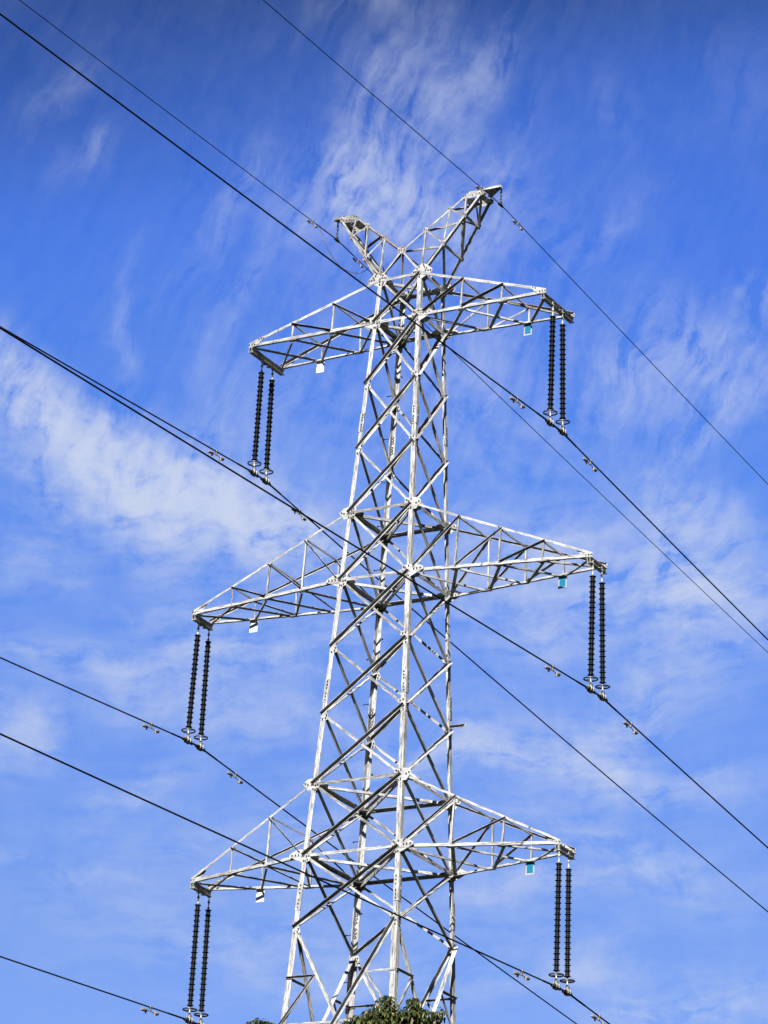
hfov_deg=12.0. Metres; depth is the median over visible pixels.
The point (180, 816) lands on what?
conductor
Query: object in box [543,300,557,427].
insulator string
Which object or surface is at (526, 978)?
vibration damper
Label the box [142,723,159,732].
vibration damper
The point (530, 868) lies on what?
phase sign
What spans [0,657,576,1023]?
conductor
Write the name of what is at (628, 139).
sky
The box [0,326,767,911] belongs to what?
conductor
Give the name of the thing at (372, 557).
conductor
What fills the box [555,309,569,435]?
insulator string
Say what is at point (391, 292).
earth wire
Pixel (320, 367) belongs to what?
phase sign
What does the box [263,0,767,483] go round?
earth wire
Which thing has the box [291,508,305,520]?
vibration damper
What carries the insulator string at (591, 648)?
hanging from the lattice pylon
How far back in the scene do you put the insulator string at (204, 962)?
89.25 m
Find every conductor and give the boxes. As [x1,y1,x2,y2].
[0,13,767,639]
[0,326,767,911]
[0,327,767,847]
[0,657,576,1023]
[0,733,609,1023]
[0,956,196,1023]
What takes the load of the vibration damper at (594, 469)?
attached to the conductor at (372, 291)
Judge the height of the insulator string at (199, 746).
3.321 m
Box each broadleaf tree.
[245,1018,274,1023]
[342,995,447,1023]
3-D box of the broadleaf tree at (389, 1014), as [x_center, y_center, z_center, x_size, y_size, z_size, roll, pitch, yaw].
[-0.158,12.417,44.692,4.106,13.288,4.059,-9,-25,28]
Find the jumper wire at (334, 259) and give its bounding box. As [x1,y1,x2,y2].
[319,227,369,273]
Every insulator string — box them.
[181,622,200,744]
[182,892,200,1023]
[194,630,210,751]
[194,897,211,1023]
[247,361,264,477]
[259,369,274,485]
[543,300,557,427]
[548,845,563,990]
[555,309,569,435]
[559,850,574,995]
[583,559,598,693]
[595,565,609,700]
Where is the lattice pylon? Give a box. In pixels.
[190,184,606,1023]
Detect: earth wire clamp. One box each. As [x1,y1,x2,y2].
[334,222,339,242]
[498,189,503,207]
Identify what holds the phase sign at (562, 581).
hanging from the lattice pylon
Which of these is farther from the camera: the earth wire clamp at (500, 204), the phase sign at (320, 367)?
the phase sign at (320, 367)
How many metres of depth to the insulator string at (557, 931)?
83.78 m
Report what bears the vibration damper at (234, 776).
attached to the conductor at (212, 756)
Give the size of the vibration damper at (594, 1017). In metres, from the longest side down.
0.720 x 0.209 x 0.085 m
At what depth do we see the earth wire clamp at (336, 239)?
94.82 m
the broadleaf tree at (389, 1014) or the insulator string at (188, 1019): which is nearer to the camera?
the broadleaf tree at (389, 1014)
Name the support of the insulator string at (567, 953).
hanging from the lattice pylon
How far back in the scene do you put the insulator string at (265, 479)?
93.98 m
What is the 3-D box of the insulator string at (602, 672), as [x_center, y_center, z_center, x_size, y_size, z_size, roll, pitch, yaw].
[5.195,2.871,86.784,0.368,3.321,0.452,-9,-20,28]
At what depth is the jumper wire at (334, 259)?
94.12 m
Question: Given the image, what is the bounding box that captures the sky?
[0,0,767,1023]
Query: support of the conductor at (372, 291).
hanging from the insulator string at (562, 379)
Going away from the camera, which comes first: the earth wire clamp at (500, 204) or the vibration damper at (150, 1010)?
the vibration damper at (150, 1010)
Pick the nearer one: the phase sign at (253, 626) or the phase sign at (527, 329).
the phase sign at (527, 329)
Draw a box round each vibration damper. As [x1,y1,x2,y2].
[141,1006,158,1015]
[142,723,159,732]
[208,450,224,460]
[227,771,242,783]
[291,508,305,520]
[509,396,524,408]
[513,969,529,980]
[544,665,560,676]
[583,457,596,471]
[591,1014,604,1023]
[623,721,637,734]
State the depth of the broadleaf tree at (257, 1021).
46.90 m
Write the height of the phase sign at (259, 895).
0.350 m
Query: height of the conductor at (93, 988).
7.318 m
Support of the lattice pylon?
on the ground
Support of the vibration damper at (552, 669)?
attached to the conductor at (372, 557)
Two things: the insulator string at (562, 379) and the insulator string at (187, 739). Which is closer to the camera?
the insulator string at (562, 379)
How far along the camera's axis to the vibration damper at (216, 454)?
91.58 m
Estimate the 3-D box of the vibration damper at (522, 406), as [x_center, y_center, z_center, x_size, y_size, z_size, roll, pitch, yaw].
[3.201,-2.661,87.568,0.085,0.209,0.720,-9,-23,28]
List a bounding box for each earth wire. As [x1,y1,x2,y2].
[19,0,767,652]
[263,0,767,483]
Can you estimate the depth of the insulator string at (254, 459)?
93.53 m
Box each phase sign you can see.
[249,620,257,632]
[256,889,264,901]
[316,360,324,372]
[524,323,531,335]
[525,862,534,874]
[558,576,566,588]
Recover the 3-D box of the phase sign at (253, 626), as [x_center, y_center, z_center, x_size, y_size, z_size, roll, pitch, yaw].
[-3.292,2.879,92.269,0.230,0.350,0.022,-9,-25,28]
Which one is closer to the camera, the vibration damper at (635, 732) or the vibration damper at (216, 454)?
the vibration damper at (635, 732)

